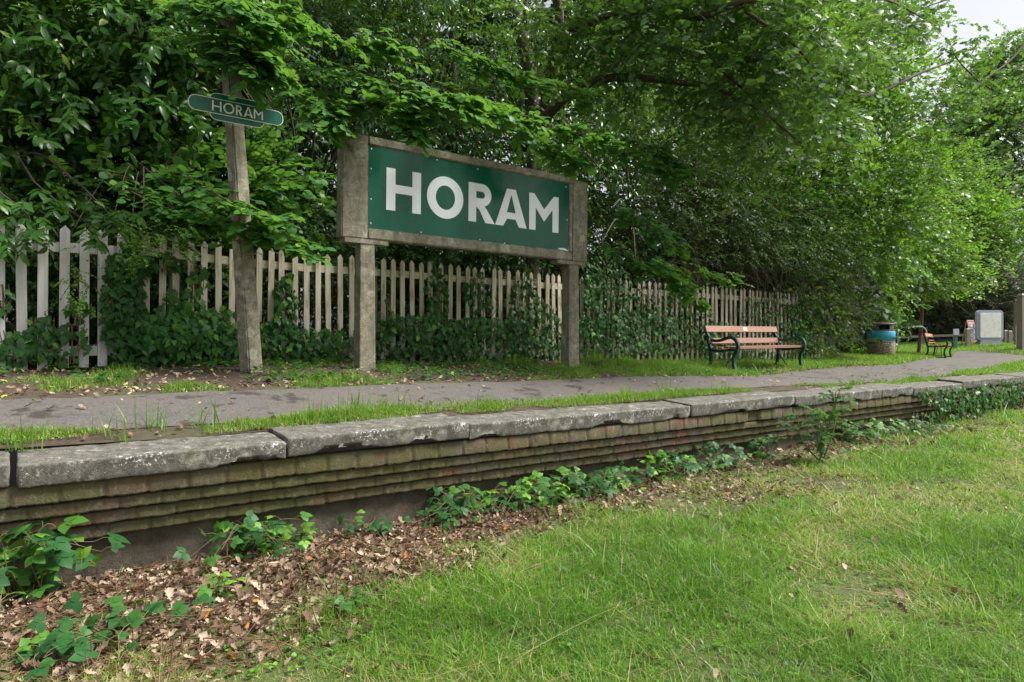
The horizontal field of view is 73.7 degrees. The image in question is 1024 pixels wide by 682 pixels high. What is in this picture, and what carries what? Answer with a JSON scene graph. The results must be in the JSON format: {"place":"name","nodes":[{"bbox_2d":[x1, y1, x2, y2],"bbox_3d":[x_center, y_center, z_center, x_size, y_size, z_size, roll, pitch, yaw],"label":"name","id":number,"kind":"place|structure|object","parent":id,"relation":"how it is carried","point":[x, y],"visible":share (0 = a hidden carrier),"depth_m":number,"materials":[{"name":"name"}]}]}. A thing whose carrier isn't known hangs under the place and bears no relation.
{"place":"outdoors","nodes":[
{"label":"outdoors","id":0,"kind":"place"},
{"bbox_2d":[0,334,1022,448],"bbox_3d":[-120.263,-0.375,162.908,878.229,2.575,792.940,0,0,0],"label":"platform ground","id":1,"kind":"structure","parent":0,"point":[233,379],"depth_m":6.29,"materials":[{"name":"soil"}]},
{"bbox_2d":[0,284,92,371],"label":"ivy","id":2,"kind":"object","parent":1,"relation":"on","point":[56,338],"visible":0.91,"depth_m":6.74,"materials":[{"name":"green plant"}]},
{"bbox_2d":[0,1,109,341],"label":"background tree","id":3,"kind":"object","parent":1,"relation":"on","point":[7,184],"depth_m":13.20,"materials":[{"name":"green plant"}]},
{"bbox_2d":[0,225,141,369],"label":"picket fence","id":4,"kind":"object","parent":1,"relation":"on","point":[100,351],"visible":0.45,"depth_m":6.93,"materials":[{"name":"white paint"}]},
{"bbox_2d":[0,150,146,265],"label":"rose","id":5,"kind":"object","parent":1,"relation":"on","point":[40,236],"visible":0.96,"depth_m":6.79,"materials":[{"name":"green plant"}]},
{"bbox_2d":[0,172,198,369],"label":"undergrowth shrub","id":6,"kind":"object","parent":1,"relation":"on","point":[31,281],"visible":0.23,"depth_m":7.60,"materials":[{"name":"green plant"}]},
{"bbox_2d":[0,3,228,343],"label":"background tree","id":7,"kind":"object","parent":1,"relation":"on","point":[89,37],"visible":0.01,"depth_m":13.98,"materials":[{"name":"green plant"}]},
{"bbox_2d":[44,165,210,338],"bbox_3d":[-4.207,-0.751,7.191,1.318,2.661,2.275,0,0,-44],"label":"wild rose","id":8,"kind":"object","parent":1,"relation":"on","point":[131,261],"visible":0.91,"depth_m":6.81,"materials":[{"name":"green plant"}]},
{"bbox_2d":[97,239,181,369],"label":"ivy","id":9,"kind":"object","parent":1,"relation":"on","point":[125,310],"visible":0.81,"depth_m":7.13,"materials":[{"name":"green plant"}]},
{"bbox_2d":[0,0,313,305],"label":"laurel bush","id":10,"kind":"object","parent":1,"relation":"on","point":[54,77],"visible":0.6,"depth_m":8.47,"materials":[{"name":"green plant"}]},
{"bbox_2d":[0,86,336,307],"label":"hazel bush","id":11,"kind":"object","parent":1,"relation":"on","point":[275,185],"visible":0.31,"depth_m":8.68,"materials":[{"name":"green plant"}]},
{"bbox_2d":[127,265,238,367],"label":"ivy","id":12,"kind":"object","parent":1,"relation":"on","point":[205,335],"visible":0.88,"depth_m":7.45,"materials":[{"name":"green plant"}]},
{"bbox_2d":[73,142,335,308],"bbox_3d":[-3.507,-0.995,7.367,1.611,3.137,3.870,0,0,-42],"label":"hazel tree","id":13,"kind":"object","parent":1,"relation":"on","point":[204,196],"visible":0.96,"depth_m":7.12,"materials":[{"name":"green plant"}]},
{"bbox_2d":[30,193,380,365],"bbox_3d":[-3.868,-0.613,8.909,4.254,2.963,2.553,0,0,-37],"label":"undergrowth shrub","id":14,"kind":"object","parent":1,"relation":"on","point":[212,286],"visible":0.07,"depth_m":8.62,"materials":[{"name":"green plant"}]},
{"bbox_2d":[218,16,262,372],"bbox_3d":[-2.724,-1.494,6.850,0.485,4.200,0.217,0,0,0],"label":"concrete post","id":15,"kind":"object","parent":1,"relation":"on","point":[249,341],"visible":0.6,"depth_m":6.79,"materials":[{"name":"grey concrete"}]},
{"bbox_2d":[188,93,282,127],"bbox_3d":[-2.671,-2.233,6.628,0.880,0.260,0.062,0,0,-36],"label":"name plate","id":16,"kind":"object","parent":15,"relation":"attached to","point":[224,108],"visible":0.99,"depth_m":6.59,"materials":[{"name":"green metal"}]},
{"bbox_2d":[57,0,428,340],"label":"background tree","id":17,"kind":"object","parent":1,"relation":"on","point":[312,134],"visible":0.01,"depth_m":14.96,"materials":[{"name":"green plant"}]},
{"bbox_2d":[5,0,487,340],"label":"holly tree","id":18,"kind":"object","parent":1,"relation":"on","point":[318,158],"visible":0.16,"depth_m":10.80,"materials":[{"name":"green plant"}]},
{"bbox_2d":[259,272,353,363],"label":"ivy","id":19,"kind":"object","parent":1,"relation":"on","point":[295,334],"visible":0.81,"depth_m":8.18,"materials":[{"name":"green plant"}]},
{"bbox_2d":[226,191,521,360],"bbox_3d":[-1.968,-0.548,10.388,4.619,3.124,2.627,0,0,-42],"label":"undergrowth shrub","id":20,"kind":"object","parent":1,"relation":"on","point":[331,254],"visible":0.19,"depth_m":9.92,"materials":[{"name":"green plant"}]},
{"bbox_2d":[134,0,624,238],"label":"hazel tree","id":21,"kind":"object","parent":1,"relation":"on","point":[258,66],"visible":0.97,"depth_m":7.17,"materials":[{"name":"green plant"}]},
{"bbox_2d":[257,0,571,346],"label":"background tree","id":22,"kind":"object","parent":1,"relation":"on","point":[489,19],"visible":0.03,"depth_m":15.43,"materials":[{"name":"green plant"}]},
{"bbox_2d":[0,348,834,392],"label":"verge grass","id":23,"kind":"structure","parent":1,"relation":"on","point":[583,371],"depth_m":8.92,"materials":[{"name":"green plant"}]},
{"bbox_2d":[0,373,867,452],"bbox_3d":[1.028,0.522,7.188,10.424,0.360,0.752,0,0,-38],"label":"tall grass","id":24,"kind":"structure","parent":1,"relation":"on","point":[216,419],"depth_m":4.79,"materials":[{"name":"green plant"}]},
{"bbox_2d":[238,0,682,347],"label":"laurel tree","id":25,"kind":"object","parent":1,"relation":"on","point":[484,140],"visible":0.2,"depth_m":11.49,"materials":[{"name":"green plant"}]},
{"bbox_2d":[337,132,587,370],"bbox_3d":[-0.440,-0.803,8.501,3.601,2.950,0.193,0,0,-36],"label":"station sign","id":26,"kind":"object","parent":1,"relation":"on","point":[390,191],"visible":0.97,"depth_m":8.18,"materials":[{"name":"concrete"}]},
{"bbox_2d":[375,264,579,361],"bbox_3d":[-0.356,-0.393,9.778,3.779,1.556,0.446,0,0,-38],"label":"ivy","id":27,"kind":"object","parent":1,"relation":"on","point":[419,347],"visible":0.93,"depth_m":9.66,"materials":[{"name":"green plant"}]},
{"bbox_2d":[141,234,824,363],"bbox_3d":[1.552,-0.244,11.550,13.896,1.838,0.180,0,0,-36],"label":"picket fence","id":28,"kind":"object","parent":1,"relation":"on","point":[218,259],"visible":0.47,"depth_m":9.43,"materials":[{"name":"beige paint"}]},
{"bbox_2d":[0,359,982,438],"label":"path litter","id":29,"kind":"object","parent":1,"relation":"on","point":[86,435],"visible":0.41,"depth_m":6.73,"materials":[{"name":"brown plant"}]},
{"bbox_2d":[377,230,652,360],"bbox_3d":[0.096,-0.684,11.847,5.808,2.937,2.840,0,0,-29],"label":"undergrowth shrub","id":30,"kind":"object","parent":1,"relation":"on","point":[489,260],"visible":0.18,"depth_m":11.12,"materials":[{"name":"green plant"}]},
{"bbox_2d":[399,0,724,348],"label":"background tree","id":31,"kind":"object","parent":1,"relation":"on","point":[471,19],"visible":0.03,"depth_m":16.03,"materials":[{"name":"green plant"}]},
{"bbox_2d":[512,229,779,357],"bbox_3d":[2.809,-0.724,13.835,6.916,3.110,2.872,0,0,-36],"label":"undergrowth shrub","id":32,"kind":"object","parent":1,"relation":"on","point":[588,260],"visible":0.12,"depth_m":13.29,"materials":[{"name":"green plant"}]},
{"bbox_2d":[579,253,718,357],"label":"ivy","id":33,"kind":"object","parent":1,"relation":"on","point":[597,333],"visible":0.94,"depth_m":11.52,"materials":[{"name":"green plant"}]},
{"bbox_2d":[569,132,754,344],"bbox_3d":[2.429,-1.132,10.524,2.357,3.556,4.065,0,0,25],"label":"hazel tree","id":34,"kind":"object","parent":1,"relation":"on","point":[665,167],"visible":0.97,"depth_m":9.74,"materials":[{"name":"green plant"}]},
{"bbox_2d":[520,54,885,360],"bbox_3d":[3.820,-2.581,13.697,7.729,6.537,4.757,0,0,-13],"label":"yew tree","id":35,"kind":"object","parent":1,"relation":"on","point":[692,206],"visible":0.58,"depth_m":13.07,"materials":[{"name":"green plant"}]},
{"bbox_2d":[462,0,956,358],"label":"oak tree","id":36,"kind":"object","parent":1,"relation":"on","point":[646,16],"visible":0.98,"depth_m":9.12,"materials":[{"name":"green plant"}]},
{"bbox_2d":[541,0,884,346],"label":"background tree","id":37,"kind":"object","parent":1,"relation":"on","point":[679,65],"visible":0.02,"depth_m":16.74,"materials":[{"name":"green plant"}]},
{"bbox_2d":[703,326,806,370],"bbox_3d":[4.341,0.134,12.105,2.276,0.803,0.679,0,0,-39],"label":"park bench","id":38,"kind":"object","parent":1,"relation":"on","point":[737,348],"visible":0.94,"depth_m":12.11,"materials":[{"name":"green paint"}]},
{"bbox_2d":[693,285,830,360],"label":"ivy","id":39,"kind":"object","parent":1,"relation":"on","point":[729,354],"visible":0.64,"depth_m":14.15,"materials":[{"name":"green plant"}]},
{"bbox_2d":[636,235,891,355],"bbox_3d":[6.037,-0.852,16.266,8.310,3.075,2.852,0,0,-37],"label":"undergrowth shrub","id":40,"kind":"object","parent":1,"relation":"on","point":[860,292],"visible":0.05,"depth_m":16.33,"materials":[{"name":"green plant"}]},
{"bbox_2d":[590,341,1023,380],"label":"meadow grass","id":41,"kind":"structure","parent":1,"relation":"on","point":[906,352],"depth_m":17.55,"materials":[{"name":"green plant"}]},
{"bbox_2d":[672,0,971,353],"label":"background tree","id":42,"kind":"object","parent":1,"relation":"on","point":[875,307],"visible":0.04,"depth_m":19.61,"materials":[{"name":"green plant"}]},
{"bbox_2d":[671,0,984,352],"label":"maple tree","id":43,"kind":"object","parent":1,"relation":"on","point":[875,189],"visible":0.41,"depth_m":16.09,"materials":[{"name":"green plant"}]},
{"bbox_2d":[737,211,930,361],"bbox_3d":[9.523,-1.333,19.571,3.867,4.649,13.679,0,0,34],"label":"hornbeam bush","id":44,"kind":"object","parent":1,"relation":"on","point":[831,319],"visible":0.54,"depth_m":15.44,"materials":[{"name":"green plant"}]},
{"bbox_2d":[867,322,895,355],"bbox_3d":[10.811,-0.039,20.000,0.747,1.035,0.747,0,0,12],"label":"litter bin","id":45,"kind":"object","parent":1,"relation":"on","point":[879,347],"visible":0.75,"depth_m":19.71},
{"bbox_2d":[897,326,926,351],"bbox_3d":[14.242,0.061,24.300,1.079,1.201,0.056,0,0,0],"label":"hoop barrier","id":46,"kind":"object","parent":1,"relation":"on","point":[924,328],"visible":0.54,"depth_m":24.29,"materials":[{"name":"metal"}]},
{"bbox_2d":[861,283,981,341],"bbox_3d":[21.303,-1.388,36.697,7.889,7.246,7.109,0,0,0],"label":"conifer tree","id":47,"kind":"object","parent":1,"relation":"on","point":[950,324],"visible":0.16,"depth_m":34.80,"materials":[{"name":"green plant"}]},
{"bbox_2d":[829,0,1023,194],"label":"oak tree","id":48,"kind":"object","parent":1,"relation":"on","point":[976,91],"visible":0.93,"depth_m":14.41,"materials":[{"name":"green plant"}]},
{"bbox_2d":[896,334,962,343],"bbox_3d":[20.599,-0.026,30.585,7.397,0.713,0.170,0,0,0],"label":"rail fence","id":49,"kind":"object","parent":1,"relation":"on","point":[943,335],"visible":0.11,"depth_m":30.50,"materials":[{"name":"brown wood"}]},
{"bbox_2d":[853,112,1023,337],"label":"maple tree","id":50,"kind":"object","parent":1,"relation":"on","point":[997,217],"visible":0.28,"depth_m":32.05,"materials":[{"name":"green plant"}]},
{"bbox_2d":[857,146,1019,352],"bbox_3d":[14.533,-3.019,24.337,5.540,7.595,4.213,0,0,0],"label":"young tree","id":51,"kind":"object","parent":1,"relation":"on","point":[958,279],"visible":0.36,"depth_m":23.66,"materials":[{"name":"green plant"}]},
{"bbox_2d":[923,333,953,357],"bbox_3d":[13.755,0.159,22.011,0.679,0.804,2.200,0,0,37],"label":"park bench","id":52,"kind":"object","parent":1,"relation":"on","point":[933,341],"visible":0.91,"depth_m":21.30,"materials":[{"name":"green paint"}]},
{"bbox_2d":[953,329,958,348],"bbox_3d":[17.854,-0.032,27.485,0.250,0.934,0.110,0,0,0],"label":"notice post","id":53,"kind":"object","parent":1,"relation":"on","point":[955,332],"visible":0.88,"depth_m":27.46,"materials":[{"name":"green metal"}]},
{"bbox_2d":[893,248,1023,340],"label":"conifer tree","id":54,"kind":"object","parent":1,"relation":"on","point":[995,300],"visible":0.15,"depth_m":34.42,"materials":[{"name":"green plant"}]},
{"bbox_2d":[899,19,1023,287],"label":"tree","id":55,"kind":"object","parent":1,"relation":"on","point":[1015,109],"visible":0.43,"depth_m":41.21,"materials":[{"name":"green plant"}]},
{"bbox_2d":[965,328,970,346],"bbox_3d":[18.688,-0.081,28.000,0.155,0.874,0.140,0,0,-5],"label":"bollard","id":56,"kind":"object","parent":1,"relation":"on","point":[967,336],"visible":0.82,"depth_m":27.94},
{"bbox_2d":[961,320,976,344],"bbox_3d":[19.455,-0.367,28.999,0.585,1.046,0.432,0,0,-32],"label":"chalkboard","id":57,"kind":"object","parent":1,"relation":"on","point":[969,324],"visible":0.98,"depth_m":28.92,"materials":[{"name":"orange wood"}]},
{"bbox_2d":[948,242,1023,330],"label":"conifer tree","id":58,"kind":"object","parent":1,"relation":"on","point":[1021,271],"visible":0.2,"depth_m":35.01,"materials":[{"name":"green plant"}]},
{"bbox_2d":[974,310,1002,344],"bbox_3d":[19.956,-0.525,28.569,1.175,1.512,0.400,0,0,-4],"label":"poster cabinet","id":59,"kind":"object","parent":1,"relation":"on","point":[988,326],"visible":0.99,"depth_m":28.48,"materials":[{"name":"metal"}]},
{"bbox_2d":[1002,330,1007,342],"bbox_3d":[21.388,-0.118,29.600,0.155,0.708,0.140,0,0,-5],"label":"bollard","id":60,"kind":"object","parent":1,"relation":"on","point":[1004,339],"visible":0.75,"depth_m":29.55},
{"bbox_2d":[1007,331,1012,342],"bbox_3d":[21.285,-0.103,29.200,0.155,0.687,0.140,0,0,-5],"label":"bollard","id":61,"kind":"object","parent":1,"relation":"on","point":[1009,336],"visible":0.82,"depth_m":29.14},
{"bbox_2d":[1013,300,1015,344],"bbox_3d":[20.070,-0.674,27.024,0.900,1.976,0.170,0,0,-38],"label":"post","id":62,"kind":"object","parent":1,"relation":"on","point":[1014,322],"visible":0.2,"depth_m":26.85,"materials":[{"name":"grey wood"}]},
{"bbox_2d":[1016,293,1023,349],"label":"timber post","id":63,"kind":"object","parent":1,"relation":"on","point":[1020,321],"visible":0.92,"depth_m":24.93,"materials":[{"name":"grey wood"}]},
{"bbox_2d":[0,407,1023,681],"bbox_3d":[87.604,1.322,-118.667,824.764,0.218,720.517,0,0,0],"label":"ground","id":64,"kind":"structure","parent":0,"point":[850,589],"depth_m":3.55,"materials":[{"name":"green plant"}]},
{"bbox_2d":[0,524,106,605],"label":"bramble","id":65,"kind":"object","parent":64,"relation":"on","point":[37,556],"visible":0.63,"depth_m":3.66,"materials":[{"name":"green plant"}]},
{"bbox_2d":[0,614,111,681],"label":"ivy","id":66,"kind":"object","parent":64,"relation":"on","point":[46,646],"visible":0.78,"depth_m":2.85,"materials":[{"name":"green plant"}]},
{"bbox_2d":[0,514,130,605],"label":"bramble","id":67,"kind":"object","parent":64,"relation":"on","point":[56,558],"visible":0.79,"depth_m":3.75,"materials":[{"name":"green plant"}]},
{"bbox_2d":[20,591,215,664],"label":"ivy","id":68,"kind":"object","parent":64,"relation":"on","point":[81,646],"visible":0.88,"depth_m":2.99,"materials":[{"name":"green plant"}]},
{"bbox_2d":[197,571,246,600],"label":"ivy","id":69,"kind":"object","parent":64,"relation":"on","point":[225,581],"visible":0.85,"depth_m":3.59,"materials":[{"name":"green plant"}]},
{"bbox_2d":[172,510,315,566],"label":"bramble","id":70,"kind":"object","parent":64,"relation":"on","point":[261,534],"visible":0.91,"depth_m":4.38,"materials":[{"name":"green plant"}]},
{"bbox_2d":[245,528,317,561],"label":"bramble","id":71,"kind":"object","parent":64,"relation":"on","point":[277,552],"visible":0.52,"depth_m":4.48,"materials":[{"name":"green plant"}]},
{"bbox_2d":[332,587,375,610],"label":"bramble","id":72,"kind":"object","parent":64,"relation":"on","point":[347,605],"visible":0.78,"depth_m":3.38,"materials":[{"name":"green plant"}]},
{"bbox_2d":[337,509,410,536],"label":"bramble","id":73,"kind":"object","parent":64,"relation":"on","point":[385,527],"visible":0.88,"depth_m":4.91,"materials":[{"name":"green plant"}]},
{"bbox_2d":[403,484,497,524],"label":"bramble","id":74,"kind":"object","parent":64,"relation":"on","point":[457,505],"visible":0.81,"depth_m":5.31,"materials":[{"name":"green plant"}]},
{"bbox_2d":[424,511,476,532],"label":"bramble","id":75,"kind":"object","parent":64,"relation":"on","point":[445,520],"visible":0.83,"depth_m":4.98,"materials":[{"name":"green plant"}]},
{"bbox_2d":[426,486,560,516],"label":"bramble","id":76,"kind":"object","parent":64,"relation":"on","point":[513,505],"visible":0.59,"depth_m":5.51,"materials":[{"name":"green plant"}]},
{"bbox_2d":[0,357,1022,677],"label":"ground weeds","id":77,"kind":"object","parent":64,"relation":"on","point":[332,359],"visible":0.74,"depth_m":4.51,"materials":[{"name":"green plant"}]},
{"bbox_2d":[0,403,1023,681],"bbox_3d":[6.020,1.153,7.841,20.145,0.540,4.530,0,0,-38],"label":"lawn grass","id":78,"kind":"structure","parent":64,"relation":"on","point":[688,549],"depth_m":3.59,"materials":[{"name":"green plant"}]},
{"bbox_2d":[0,372,1023,591],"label":"platform wall","id":79,"kind":"structure","parent":64,"relation":"on","point":[154,500],"depth_m":5.02,"materials":[{"name":"brick"}]},
{"bbox_2d":[0,370,1022,442],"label":"edge grass","id":80,"kind":"structure","parent":79,"relation":"on","point":[364,412],"depth_m":5.74,"materials":[{"name":"green plant"}]},
{"bbox_2d":[912,379,1023,427],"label":"ivy","id":81,"kind":"object","parent":79,"relation":"attached to","point":[973,399],"visible":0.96,"depth_m":11.10,"materials":[{"name":"green plant"}]},
{"bbox_2d":[0,404,1023,681],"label":"leaf litter","id":82,"kind":"object","parent":64,"relation":"on","point":[246,616],"visible":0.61,"depth_m":3.88,"materials":[{"name":"brown plant"}]},
{"bbox_2d":[484,470,585,516],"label":"bramble","id":83,"kind":"object","parent":64,"relation":"on","point":[522,491],"visible":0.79,"depth_m":5.71,"materials":[{"name":"green plant"}]},
{"bbox_2d":[527,468,600,505],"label":"bramble","id":84,"kind":"object","parent":64,"relation":"on","point":[562,496],"visible":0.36,"depth_m":5.86,"materials":[{"name":"green plant"}]},
{"bbox_2d":[547,466,626,497],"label":"bramble","id":85,"kind":"object","parent":64,"relation":"on","point":[573,478],"visible":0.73,"depth_m":6.09,"materials":[{"name":"green plant"}]},
{"bbox_2d":[579,473,648,494],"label":"bramble","id":86,"kind":"object","parent":64,"relation":"on","point":[637,482],"visible":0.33,"depth_m":6.20,"materials":[{"name":"green plant"}]},
{"bbox_2d":[593,461,667,488],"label":"bramble","id":87,"kind":"object","parent":64,"relation":"on","point":[616,471],"visible":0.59,"depth_m":6.44,"materials":[{"name":"green plant"}]},
{"bbox_2d":[634,447,705,480],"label":"bramble","id":88,"kind":"object","parent":64,"relation":"on","point":[669,464],"visible":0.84,"depth_m":6.80,"materials":[{"name":"green plant"}]},
{"bbox_2d":[655,458,743,476],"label":"bramble","id":89,"kind":"object","parent":64,"relation":"on","point":[712,462],"visible":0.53,"depth_m":7.02,"materials":[{"name":"green plant"}]},
{"bbox_2d":[681,441,758,471],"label":"bramble","id":90,"kind":"object","parent":64,"relation":"on","point":[721,462],"visible":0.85,"depth_m":7.25,"materials":[{"name":"green plant"}]},
{"bbox_2d":[741,434,790,458],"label":"bramble","id":91,"kind":"object","parent":64,"relation":"on","point":[757,442],"visible":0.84,"depth_m":7.87,"materials":[{"name":"green plant"}]},
{"bbox_2d":[776,385,857,464],"bbox_3d":[3.405,0.925,7.596,0.858,0.869,0.715,0,0,0],"label":"sapling","id":92,"kind":"object","parent":64,"relation":"on","point":[823,440],"visible":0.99,"depth_m":7.54,"materials":[{"name":"green plant"}]},
{"bbox_2d":[830,420,914,442],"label":"bramble","id":93,"kind":"object","parent":64,"relation":"on","point":[851,432],"visible":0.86,"depth_m":8.86,"materials":[{"name":"green plant"}]},
{"bbox_2d":[860,417,945,438],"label":"bramble","id":94,"kind":"object","parent":64,"relation":"on","point":[897,427],"visible":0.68,"depth_m":9.39,"materials":[{"name":"green plant"}]},
{"bbox_2d":[900,419,972,435],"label":"bramble","id":95,"kind":"object","parent":64,"relation":"on","point":[933,426],"visible":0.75,"depth_m":9.48,"materials":[{"name":"green plant"}]},
{"bbox_2d":[0,351,1023,433],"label":"path","id":96,"kind":"structure","parent":0,"point":[69,412],"depth_m":6.20,"materials":[{"name":"grey asphalt"}]},
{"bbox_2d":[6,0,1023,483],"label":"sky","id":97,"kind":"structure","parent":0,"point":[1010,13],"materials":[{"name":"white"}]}
]}

